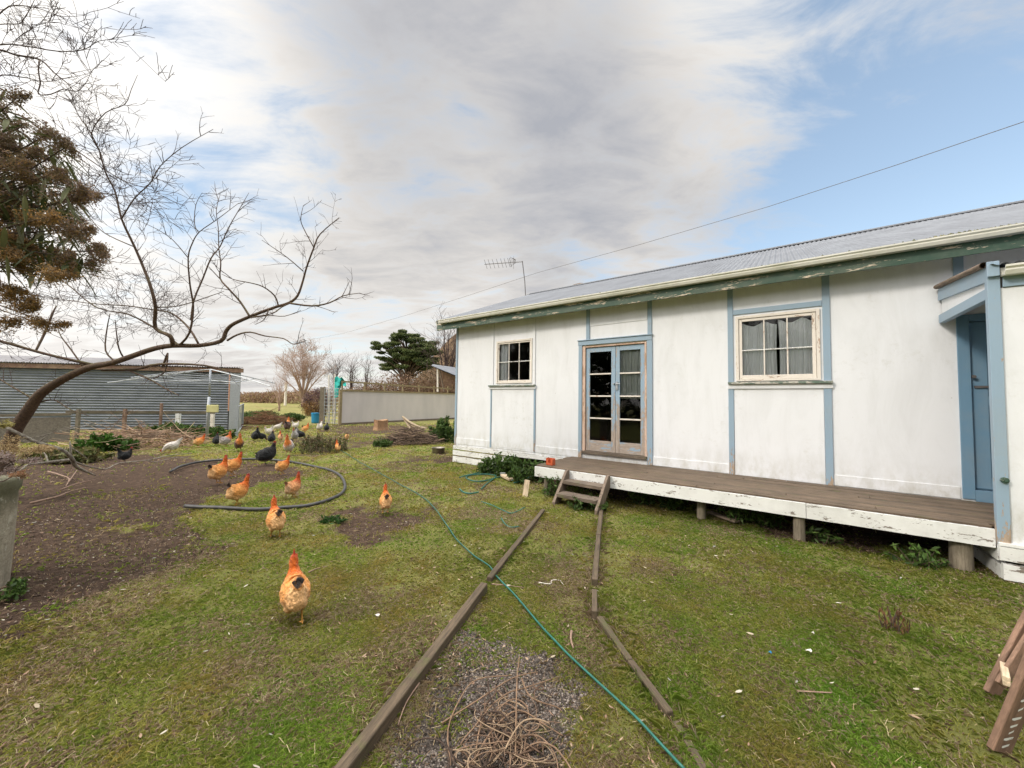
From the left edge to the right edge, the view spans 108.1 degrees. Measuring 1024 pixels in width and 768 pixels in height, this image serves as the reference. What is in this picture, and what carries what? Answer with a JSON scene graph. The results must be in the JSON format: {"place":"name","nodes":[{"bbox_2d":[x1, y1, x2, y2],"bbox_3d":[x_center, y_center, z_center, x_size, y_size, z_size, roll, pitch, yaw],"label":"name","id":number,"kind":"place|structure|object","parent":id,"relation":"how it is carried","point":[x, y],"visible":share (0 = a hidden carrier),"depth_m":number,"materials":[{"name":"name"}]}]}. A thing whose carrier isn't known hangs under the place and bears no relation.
{"place":"outdoors","nodes":[
{"label":"outdoors","id":0,"kind":"place"},
{"bbox_2d":[411,283,580,388],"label":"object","id":1,"kind":"structure","parent":0,"point":[450,341],"depth_m":152.26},
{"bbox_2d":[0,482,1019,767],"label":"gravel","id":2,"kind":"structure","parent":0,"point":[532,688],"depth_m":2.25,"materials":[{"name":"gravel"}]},
{"bbox_2d":[0,423,1023,767],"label":"grass","id":3,"kind":"structure","parent":0,"point":[700,731],"depth_m":2.65,"materials":[{"name":"plant"}]},
{"bbox_2d":[0,396,1023,767],"bbox_3d":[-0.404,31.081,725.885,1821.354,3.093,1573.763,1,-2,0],"label":"ground","id":4,"kind":"structure","parent":0,"point":[182,484],"depth_m":3.65,"materials":[{"name":"plant"}]},
{"bbox_2d":[0,474,23,587],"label":"concrete tank","id":5,"kind":"object","parent":4,"relation":"on","point":[9,491],"visible":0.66,"depth_m":3.33,"materials":[{"name":"concrete"}]},
{"bbox_2d":[0,419,58,481],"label":"dried flower branch","id":6,"kind":"object","parent":5,"relation":"on","point":[41,448],"visible":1,"depth_m":3.31,"materials":[{"name":"brown plant"}]},
{"bbox_2d":[0,577,31,601],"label":"weed","id":7,"kind":"object","parent":4,"relation":"on","point":[19,587],"visible":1,"depth_m":3.08,"materials":[{"name":"green plant"}]},
{"bbox_2d":[0,413,71,443],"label":"wall","id":8,"kind":"structure","parent":4,"relation":"on","point":[37,426],"depth_m":12.97,"materials":[{"name":"grey concrete"}]},
{"bbox_2d":[30,487,85,503],"bbox_3d":[-7.540,1.851,6.214,0.103,0.038,1.078,2,-3,-20],"label":"fallen stick","id":9,"kind":"object","parent":4,"relation":"on","point":[37,501],"visible":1,"depth_m":5.99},
{"bbox_2d":[0,82,120,336],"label":"conifer tree","id":10,"kind":"object","parent":4,"relation":"on","point":[20,251],"visible":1,"depth_m":2.58,"materials":[{"name":"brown plant"}]},
{"bbox_2d":[18,445,114,464],"bbox_3d":[-11.464,1.801,9.570,1.908,0.481,1.106,1,-2,0],"label":"green bush","id":11,"kind":"object","parent":4,"relation":"on","point":[90,453],"visible":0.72,"depth_m":9.38,"materials":[{"name":"green plant"}]},
{"bbox_2d":[5,407,190,487],"bbox_3d":[-7.704,1.077,7.359,1.664,1.383,3.527,1,-2,0],"label":"fallen branch","id":12,"kind":"object","parent":4,"relation":"on","point":[74,462],"visible":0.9,"depth_m":6.46,"materials":[{"name":"wood"}]},
{"bbox_2d":[0,0,201,310],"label":"bare twiggy tree","id":13,"kind":"object","parent":4,"relation":"on","point":[31,27],"visible":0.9,"depth_m":4.74,"materials":[{"name":"brown plant"}]},
{"bbox_2d":[72,431,139,451],"bbox_3d":[-12.439,1.774,11.444,1.690,0.674,1.200,2,-3,-19],"label":"green bush","id":14,"kind":"object","parent":4,"relation":"on","point":[100,442],"visible":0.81,"depth_m":11.22,"materials":[{"name":"green plant"}]},
{"bbox_2d":[0,355,243,429],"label":"corrugated shed","id":15,"kind":"structure","parent":4,"relation":"on","point":[104,395],"depth_m":17.96,"materials":[{"name":"grey metal"}]},
{"bbox_2d":[117,447,132,461],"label":"hen","id":16,"kind":"object","parent":4,"relation":"on","point":[124,455],"visible":0.95,"depth_m":9.24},
{"bbox_2d":[66,403,214,437],"bbox_3d":[-15.289,1.493,15.285,0.762,1.422,4.924,-2,-3,43],"label":"wire fence","id":17,"kind":"object","parent":4,"relation":"on","point":[160,412],"visible":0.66,"depth_m":15.24,"materials":[{"name":"brown wood"}]},
{"bbox_2d":[50,409,233,452],"bbox_3d":[-12.409,1.434,12.486,4.858,1.293,4.890,1,-2,0],"label":"brush pile","id":18,"kind":"object","parent":4,"relation":"on","point":[144,433],"visible":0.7,"depth_m":12.20,"materials":[{"name":"wood"}]},
{"bbox_2d":[160,437,182,452],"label":"hen","id":19,"kind":"object","parent":4,"relation":"on","point":[173,445],"visible":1,"depth_m":11.05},
{"bbox_2d":[128,421,237,437],"bbox_3d":[-13.239,1.866,14.812,4.423,0.786,1.296,1,-2,0],"label":"green bush","id":20,"kind":"object","parent":4,"relation":"on","point":[220,430],"visible":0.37,"depth_m":14.75,"materials":[{"name":"green plant"}]},
{"bbox_2d":[0,11,371,473],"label":"bare plum tree","id":21,"kind":"object","parent":4,"relation":"on","point":[24,415],"visible":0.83,"depth_m":5.82,"materials":[{"name":"brown plant"}]},
{"bbox_2d":[107,369,274,439],"bbox_3d":[-12.915,0.842,14.876,8.993,2.768,4.047,1,-2,0],"label":"rotary clothes line","id":22,"kind":"object","parent":4,"relation":"on","point":[211,408],"visible":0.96,"depth_m":13.85,"materials":[{"name":"metal"}]},
{"bbox_2d":[193,434,205,444],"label":"hen","id":23,"kind":"object","parent":4,"relation":"on","point":[197,441],"visible":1,"depth_m":12.04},
{"bbox_2d":[212,432,218,443],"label":"hen","id":24,"kind":"object","parent":4,"relation":"on","point":[215,439],"visible":0.81,"depth_m":12.50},
{"bbox_2d":[207,455,227,483],"bbox_3d":[-5.679,1.655,7.184,0.227,0.531,0.373,0,1,17],"label":"hen","id":25,"kind":"object","parent":4,"relation":"on","point":[218,472],"visible":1,"depth_m":7.12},
{"bbox_2d":[219,431,231,446],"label":"hen","id":26,"kind":"object","parent":4,"relation":"on","point":[224,440],"visible":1,"depth_m":12.24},
{"bbox_2d":[227,374,229,429],"bbox_3d":[-13.715,0.921,17.982,0.072,2.775,0.138,2,-3,-27],"label":"line prop","id":27,"kind":"object","parent":4,"relation":"on","point":[228,403],"visible":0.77,"depth_m":17.98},
{"bbox_2d":[227,452,242,475],"bbox_3d":[-5.943,1.694,7.909,0.214,0.500,0.351,-1,-4,38],"label":"hen","id":28,"kind":"object","parent":4,"relation":"on","point":[234,464],"visible":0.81,"depth_m":7.87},
{"bbox_2d":[225,474,250,505],"bbox_3d":[-4.292,1.651,5.822,0.201,0.470,0.330,-1,-4,29],"label":"hen","id":29,"kind":"object","parent":4,"relation":"on","point":[236,492],"visible":1,"depth_m":5.76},
{"bbox_2d":[234,403,243,436],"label":"metal gate","id":30,"kind":"structure","parent":4,"relation":"on","point":[238,421],"depth_m":15.73,"materials":[{"name":"metal"}]},
{"bbox_2d":[234,433,243,451],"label":"hen","id":31,"kind":"object","parent":4,"relation":"on","point":[238,442],"visible":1,"depth_m":11.29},
{"bbox_2d":[251,426,259,440],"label":"hen","id":32,"kind":"object","parent":4,"relation":"on","point":[254,435],"visible":0.84,"depth_m":14.06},
{"bbox_2d":[169,458,346,510],"bbox_3d":[-5.314,1.935,7.802,5.879,0.094,2.643,-2,-3,45],"label":"poly pipe","id":33,"kind":"object","parent":4,"relation":"on","point":[264,508],"visible":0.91,"depth_m":5.87,"materials":[{"name":"black plastic"}]},
{"bbox_2d":[240,410,280,419],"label":"green shrub","id":34,"kind":"object","parent":4,"relation":"on","point":[249,414],"visible":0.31,"depth_m":26.83,"materials":[{"name":"green plant"}]},
{"bbox_2d":[256,430,266,440],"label":"hen","id":35,"kind":"object","parent":4,"relation":"on","point":[261,436],"visible":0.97,"depth_m":14.12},
{"bbox_2d":[255,441,276,464],"bbox_3d":[-6.099,1.699,9.208,0.448,0.582,0.303,4,-4,-38],"label":"hen","id":36,"kind":"object","parent":4,"relation":"on","point":[266,454],"visible":1,"depth_m":9.13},
{"bbox_2d":[240,405,297,425],"bbox_3d":[-15.329,1.908,23.172,3.819,1.171,2.952,1,-2,0],"label":"brush pile","id":37,"kind":"object","parent":4,"relation":"on","point":[262,419],"visible":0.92,"depth_m":22.77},
{"bbox_2d":[264,425,273,435],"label":"hen","id":38,"kind":"object","parent":4,"relation":"on","point":[269,431],"visible":0.87,"depth_m":15.79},
{"bbox_2d":[267,431,275,441],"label":"hen","id":39,"kind":"object","parent":4,"relation":"on","point":[271,437],"visible":0.98,"depth_m":13.39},
{"bbox_2d":[265,495,285,536],"bbox_3d":[-2.885,1.619,4.537,0.208,0.486,0.341,3,-5,-44],"label":"hen","id":40,"kind":"object","parent":4,"relation":"on","point":[276,518],"visible":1,"depth_m":4.45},
{"bbox_2d":[264,364,292,410],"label":"paddock tree","id":41,"kind":"object","parent":4,"relation":"on","point":[279,398],"visible":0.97,"depth_m":43.92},
{"bbox_2d":[275,455,290,473],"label":"hen","id":42,"kind":"object","parent":4,"relation":"on","point":[281,466],"visible":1,"depth_m":8.05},
{"bbox_2d":[283,416,290,429],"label":"hen","id":43,"kind":"object","parent":4,"relation":"on","point":[287,424],"visible":0.99,"depth_m":17.84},
{"bbox_2d":[240,387,336,403],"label":"hedgerow","id":44,"kind":"object","parent":4,"relation":"on","point":[266,397],"visible":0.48,"depth_m":86.81,"materials":[{"name":"brown plant"}]},
{"bbox_2d":[283,434,293,453],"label":"hen","id":45,"kind":"object","parent":4,"relation":"on","point":[288,444],"visible":0.99,"depth_m":10.77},
{"bbox_2d":[284,471,300,497],"bbox_3d":[-3.700,1.713,6.280,0.180,0.421,0.296,0,4,25],"label":"hen","id":46,"kind":"object","parent":4,"relation":"on","point":[293,487],"visible":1,"depth_m":6.23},
{"bbox_2d":[280,412,305,420],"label":"green shrub","id":47,"kind":"object","parent":4,"relation":"on","point":[298,417],"visible":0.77,"depth_m":25.80,"materials":[{"name":"green plant"}]},
{"bbox_2d":[279,550,310,623],"bbox_3d":[-1.661,1.552,2.846,0.210,0.492,0.345,3,-8,-36],"label":"hen","id":48,"kind":"object","parent":4,"relation":"on","point":[295,591],"visible":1,"depth_m":2.75,"materials":[{"name":"orange"}]},
{"bbox_2d":[291,428,298,441],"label":"hen","id":49,"kind":"object","parent":4,"relation":"on","point":[294,434],"visible":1,"depth_m":14.09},
{"bbox_2d":[266,335,338,405],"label":"winter tree","id":50,"kind":"object","parent":4,"relation":"on","point":[302,370],"visible":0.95,"depth_m":61.79,"materials":[{"name":"plant"}]},
{"bbox_2d":[301,399,318,415],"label":"golden bush","id":51,"kind":"object","parent":4,"relation":"on","point":[310,410],"visible":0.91,"depth_m":32.68,"materials":[{"name":"brown plant"}]},
{"bbox_2d":[311,413,318,422],"bbox_3d":[-12.951,2.238,24.490,0.570,0.674,0.570,1,-2,0],"label":"blue barrel","id":52,"kind":"object","parent":4,"relation":"on","point":[314,417],"visible":0.77,"depth_m":24.27,"materials":[{"name":"plastic"}]},
{"bbox_2d":[298,387,333,415],"bbox_3d":[-17.680,1.577,33.924,3.337,2.794,3.062,1,-2,0],"label":"purple bush","id":53,"kind":"object","parent":4,"relation":"on","point":[311,398],"visible":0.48,"depth_m":33.76,"materials":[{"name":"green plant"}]},
{"bbox_2d":[293,433,348,453],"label":"spindly weeds","id":54,"kind":"object","parent":4,"relation":"on","point":[312,443],"visible":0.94,"depth_m":11.65,"materials":[{"name":"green plant"}]},
{"bbox_2d":[319,374,338,423],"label":"gate","id":55,"kind":"structure","parent":4,"relation":"on","point":[322,405],"depth_m":23.92,"materials":[{"name":"grey wood"}]},
{"bbox_2d":[318,513,348,524],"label":"yard weed","id":56,"kind":"object","parent":4,"relation":"on","point":[337,519],"visible":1,"depth_m":5.10,"materials":[{"name":"green plant"}]},
{"bbox_2d":[319,344,354,411],"bbox_3d":[-18.862,-0.583,39.838,3.621,7.888,3.231,1,-2,0],"label":"bare bush","id":57,"kind":"object","parent":4,"relation":"on","point":[334,369],"visible":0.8,"depth_m":39.88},
{"bbox_2d":[337,353,364,389],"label":"bare bush","id":58,"kind":"object","parent":4,"relation":"on","point":[350,374],"visible":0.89,"depth_m":42.02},
{"bbox_2d":[347,352,381,388],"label":"bare bush","id":59,"kind":"object","parent":4,"relation":"on","point":[367,377],"visible":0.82,"depth_m":47.84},
{"bbox_2d":[373,419,388,430],"bbox_3d":[-7.172,2.215,20.140,0.805,0.599,0.806,-1,-3,32],"label":"tree stump","id":60,"kind":"object","parent":4,"relation":"on","point":[379,425],"visible":0.94,"depth_m":19.88,"materials":[{"name":"orange wood"}]},
{"bbox_2d":[373,437,392,446],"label":"green bush","id":61,"kind":"object","parent":4,"relation":"on","point":[383,442],"visible":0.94,"depth_m":12.85,"materials":[{"name":"green plant"}]},
{"bbox_2d":[379,482,391,512],"bbox_3d":[-1.865,1.690,5.483,0.182,0.425,0.298,2,0,-23],"label":"hen","id":62,"kind":"object","parent":4,"relation":"on","point":[385,500],"visible":1,"depth_m":5.40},
{"bbox_2d":[330,365,455,414],"bbox_3d":[-8.449,0.758,38.109,22.202,5.123,12.612,1,-2,0],"label":"brown scrub","id":63,"kind":"object","parent":4,"relation":"on","point":[390,387],"visible":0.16,"depth_m":36.84,"materials":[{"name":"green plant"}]},
{"bbox_2d":[338,381,454,424],"bbox_3d":[-7.946,1.431,27.554,0.640,2.876,10.742,-1,-3,33],"label":"panel fence","id":64,"kind":"object","parent":4,"relation":"on","point":[364,406],"visible":0.92,"depth_m":26.34,"materials":[{"name":"grey metal"}]},
{"bbox_2d":[334,376,345,397],"bbox_3d":[-10.979,0.203,23.722,0.870,1.401,0.332,1,-2,0],"label":"teal cloth","id":65,"kind":"object","parent":64,"relation":"hanging from","point":[337,383],"visible":0.97,"depth_m":23.71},
{"bbox_2d":[370,329,441,390],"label":"cypress tree","id":66,"kind":"object","parent":4,"relation":"on","point":[409,358],"visible":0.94,"depth_m":50.84,"materials":[{"name":"green plant"}]},
{"bbox_2d":[369,421,447,445],"bbox_3d":[-3.905,1.813,13.984,3.007,0.879,2.488,1,-2,0],"label":"brush pile","id":67,"kind":"object","parent":4,"relation":"on","point":[410,436],"visible":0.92,"depth_m":13.72,"materials":[{"name":"wood"}]},
{"bbox_2d":[398,682,419,724],"bbox_3d":[-0.576,1.762,2.056,0.025,0.010,0.284,0,-2,9],"label":"fallen stick","id":68,"kind":"object","parent":4,"relation":"on","point":[407,701],"visible":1,"depth_m":2.06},
{"bbox_2d":[334,582,486,767],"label":"path edging","id":69,"kind":"object","parent":4,"relation":"on","point":[376,728],"visible":0.73,"depth_m":2.06,"materials":[{"name":"wood"}]},
{"bbox_2d":[402,416,426,429],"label":"curved bark slabs","id":70,"kind":"object","parent":4,"relation":"on","point":[407,421],"depth_m":19.88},
{"bbox_2d":[380,359,455,392],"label":"hillside scrub","id":71,"kind":"object","parent":4,"relation":"on","point":[430,376],"visible":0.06,"depth_m":66.90,"materials":[{"name":"brown plant"}]},
{"bbox_2d":[412,304,455,384],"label":"winter tree","id":72,"kind":"object","parent":4,"relation":"on","point":[447,357],"visible":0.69,"depth_m":44.01,"materials":[{"name":"plant"}]},
{"bbox_2d":[432,447,444,452],"bbox_3d":[-2.333,2.092,11.777,0.425,0.160,0.425,1,-2,0],"label":"metal bowl","id":73,"kind":"object","parent":4,"relation":"on","point":[438,449],"visible":0.99,"depth_m":11.63,"materials":[{"name":"metal"}]},
{"bbox_2d":[428,415,454,442],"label":"green bush","id":74,"kind":"object","parent":4,"relation":"on","point":[443,429],"visible":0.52,"depth_m":14.51,"materials":[{"name":"green plant"}]},
{"bbox_2d":[432,364,455,392],"bbox_3d":[-6.033,0.117,35.496,3.277,4.823,9.646,1,-2,-11],"label":"lean to shed","id":75,"kind":"object","parent":4,"relation":"on","point":[448,371],"visible":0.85,"depth_m":36.00,"materials":[{"name":"beige paint"}]},
{"bbox_2d":[459,472,500,489],"bbox_3d":[-0.749,2.004,7.808,0.887,0.045,1.616,0,-3,17],"label":"coiled hose","id":76,"kind":"object","parent":4,"relation":"on","point":[491,479],"visible":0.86,"depth_m":8.03,"materials":[{"name":"green plastic"}]},
{"bbox_2d":[399,656,572,767],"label":"dead vine heap","id":77,"kind":"object","parent":4,"relation":"on","point":[524,751],"visible":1,"depth_m":1.81,"materials":[{"name":"plant"}]},
{"bbox_2d":[476,451,525,475],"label":"wall weeds","id":78,"kind":"object","parent":4,"relation":"on","point":[493,464],"depth_m":8.43,"materials":[{"name":"green plant"}]},
{"bbox_2d":[500,474,513,480],"bbox_3d":[-0.098,1.987,7.909,0.133,0.051,0.474,2,-3,-24],"label":"plank","id":79,"kind":"object","parent":4,"relation":"on","point":[505,477],"visible":0.78,"depth_m":7.79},
{"bbox_2d":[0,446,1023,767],"bbox_3d":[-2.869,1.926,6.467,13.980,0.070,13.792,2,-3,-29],"label":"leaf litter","id":80,"kind":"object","parent":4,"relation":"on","point":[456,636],"visible":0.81,"depth_m":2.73,"materials":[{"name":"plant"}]},
{"bbox_2d":[341,450,684,767],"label":"garden hose","id":81,"kind":"object","parent":4,"relation":"on","point":[671,755],"visible":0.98,"depth_m":2.36,"materials":[{"name":"green plastic"}]},
{"bbox_2d":[487,509,544,581],"bbox_3d":[0.132,1.899,4.552,0.057,0.104,2.304,0,-3,17],"label":"path edging","id":82,"kind":"object","parent":4,"relation":"on","point":[496,569],"visible":0.73,"depth_m":4.16,"materials":[{"name":"wood"}]},
{"bbox_2d":[522,480,529,495],"bbox_3d":[0.250,1.863,6.597,0.092,0.308,0.180,0,-3,22],"label":"upright board","id":83,"kind":"object","parent":4,"relation":"on","point":[526,487],"visible":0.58,"depth_m":6.59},
{"bbox_2d":[506,459,554,484],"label":"wall weeds","id":84,"kind":"object","parent":4,"relation":"on","point":[520,474],"depth_m":7.71,"materials":[{"name":"green plant"}]},
{"bbox_2d":[541,474,560,496],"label":"deck weed","id":85,"kind":"object","parent":4,"relation":"on","point":[551,489],"visible":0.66,"depth_m":6.51,"materials":[{"name":"green plant"}]},
{"bbox_2d":[552,470,609,514],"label":"timber steps","id":86,"kind":"structure","parent":4,"relation":"on","point":[566,480],"depth_m":5.94,"materials":[{"name":"wood"}]},
{"bbox_2d":[567,493,607,510],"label":"deck weed","id":87,"kind":"object","parent":4,"relation":"on","point":[579,505],"visible":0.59,"depth_m":5.75,"materials":[{"name":"green plant"}]},
{"bbox_2d":[592,589,597,620],"bbox_3d":[0.678,1.815,3.051,0.046,0.092,0.348,0,-2,13],"label":"path edging","id":88,"kind":"object","parent":4,"relation":"on","point":[594,606],"visible":0.87,"depth_m":2.97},
{"bbox_2d":[591,509,602,585],"bbox_3d":[1.074,1.892,4.600,0.063,0.073,2.425,0,-3,15],"label":"path edging","id":89,"kind":"object","parent":4,"relation":"on","point":[594,579],"visible":0.93,"depth_m":4.05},
{"bbox_2d":[597,616,672,719],"bbox_3d":[0.760,1.805,2.439,0.053,0.052,0.899,1,-2,-11],"label":"path edging","id":90,"kind":"object","parent":4,"relation":"on","point":[662,704],"visible":0.84,"depth_m":2.29,"materials":[{"name":"wood"}]},
{"bbox_2d":[628,491,656,506],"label":"deck weed","id":91,"kind":"object","parent":4,"relation":"on","point":[641,499],"visible":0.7,"depth_m":6.09,"materials":[{"name":"green plant"}]},
{"bbox_2d":[658,496,688,510],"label":"deck weed","id":92,"kind":"object","parent":4,"relation":"on","point":[673,503],"visible":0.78,"depth_m":5.85,"materials":[{"name":"green plant"}]},
{"bbox_2d":[672,721,705,767],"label":"path edging","id":93,"kind":"object","parent":4,"relation":"on","point":[680,727],"visible":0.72,"depth_m":1.80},
{"bbox_2d":[707,511,739,522],"bbox_3d":[3.033,1.908,5.346,0.103,0.031,0.471,2,-3,-19],"label":"board","id":94,"kind":"object","parent":4,"relation":"on","point":[725,517],"visible":0.95,"depth_m":5.30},
{"bbox_2d":[436,200,1023,582],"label":"farm cottage","id":95,"kind":"structure","parent":4,"relation":"on","point":[888,358],"depth_m":5.86,"materials":[{"name":"white paint"}]},
{"bbox_2d":[484,257,525,294],"bbox_3d":[-0.274,-3.916,14.168,1.664,1.860,0.388,0,-3,19],"label":"tv antenna","id":96,"kind":"object","parent":95,"relation":"attached to","point":[512,261],"visible":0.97,"depth_m":14.12,"materials":[{"name":"metal"}]},
{"bbox_2d":[488,338,535,386],"bbox_3d":[0.008,-0.503,9.032,1.380,1.128,0.170,-1,-3,36],"label":"window","id":97,"kind":"structure","parent":95,"relation":"in","point":[502,371],"depth_m":9.18,"materials":[{"name":"beige paint"}]},
{"bbox_2d":[586,346,615,452],"bbox_3d":[1.838,0.311,7.693,0.638,2.160,0.042,-1,-3,36],"label":"door","id":98,"kind":"structure","parent":95,"relation":"in","point":[592,445],"depth_m":7.64,"materials":[{"name":"blue paint"}]},
{"bbox_2d":[612,344,644,455],"bbox_3d":[2.326,0.302,7.337,0.653,2.160,0.171,-1,-3,36],"label":"door","id":99,"kind":"structure","parent":95,"relation":"in","point":[630,359],"depth_m":7.38,"materials":[{"name":"blue paint"}]},
{"bbox_2d":[728,308,832,383],"bbox_3d":[4.234,-0.572,5.947,1.345,1.142,0.148,-1,-3,36],"label":"window","id":100,"kind":"structure","parent":95,"relation":"in","point":[799,339],"depth_m":5.94,"materials":[{"name":"beige paint"}]},
{"bbox_2d":[969,321,992,490],"bbox_3d":[6.228,0.262,4.487,0.885,2.130,0.115,-1,-3,36],"label":"porch door","id":101,"kind":"structure","parent":95,"relation":"in","point":[977,330],"depth_m":4.70,"materials":[{"name":"blue paint"}]},
{"bbox_2d":[714,504,756,524],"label":"deck weed","id":102,"kind":"object","parent":4,"relation":"on","point":[740,514],"visible":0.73,"depth_m":5.19,"materials":[{"name":"green plant"}]},
{"bbox_2d":[535,457,995,570],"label":"timber deck","id":103,"kind":"structure","parent":4,"relation":"on","point":[962,527],"depth_m":4.75,"materials":[{"name":"white paint"}]},
{"bbox_2d":[546,457,554,465],"bbox_3d":[0.715,1.433,6.869,0.140,0.125,0.100,-1,-3,36],"label":"orange tub","id":104,"kind":"object","parent":103,"relation":"on","point":[550,461],"visible":1,"depth_m":6.85,"materials":[{"name":"plastic"}]},
{"bbox_2d":[753,511,787,528],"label":"deck weed","id":105,"kind":"object","parent":4,"relation":"on","point":[767,519],"visible":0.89,"depth_m":5.10,"materials":[{"name":"green plant"}]},
{"bbox_2d":[805,524,844,543],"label":"deck weed","id":106,"kind":"object","parent":4,"relation":"on","point":[815,531],"visible":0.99,"depth_m":4.59,"materials":[{"name":"green plant"}]},
{"bbox_2d":[878,605,910,634],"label":"dock plant","id":107,"kind":"object","parent":4,"relation":"on","point":[898,614],"visible":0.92,"depth_m":2.81,"materials":[{"name":"brown plant"}]},
{"bbox_2d":[881,540,949,570],"bbox_3d":[4.302,1.814,3.928,0.511,0.276,0.377,0,-3,22],"label":"deck weed","id":108,"kind":"object","parent":4,"relation":"on","point":[918,556],"visible":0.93,"depth_m":3.91,"materials":[{"name":"green plant"}]},
{"bbox_2d":[983,609,1023,753],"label":"wooden trestle ladder","id":109,"kind":"object","parent":4,"relation":"on","point":[1009,722],"visible":0.99,"depth_m":1.83,"materials":[{"name":"brown paint"}]},
{"bbox_2d":[0,0,1023,396],"label":"sky","id":110,"kind":"structure","parent":0,"point":[451,137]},
{"bbox_2d":[332,121,1023,335],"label":"power line","id":111,"kind":"object","parent":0,"point":[758,209],"visible":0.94,"depth_m":14.09,"materials":[{"name":"metal"}]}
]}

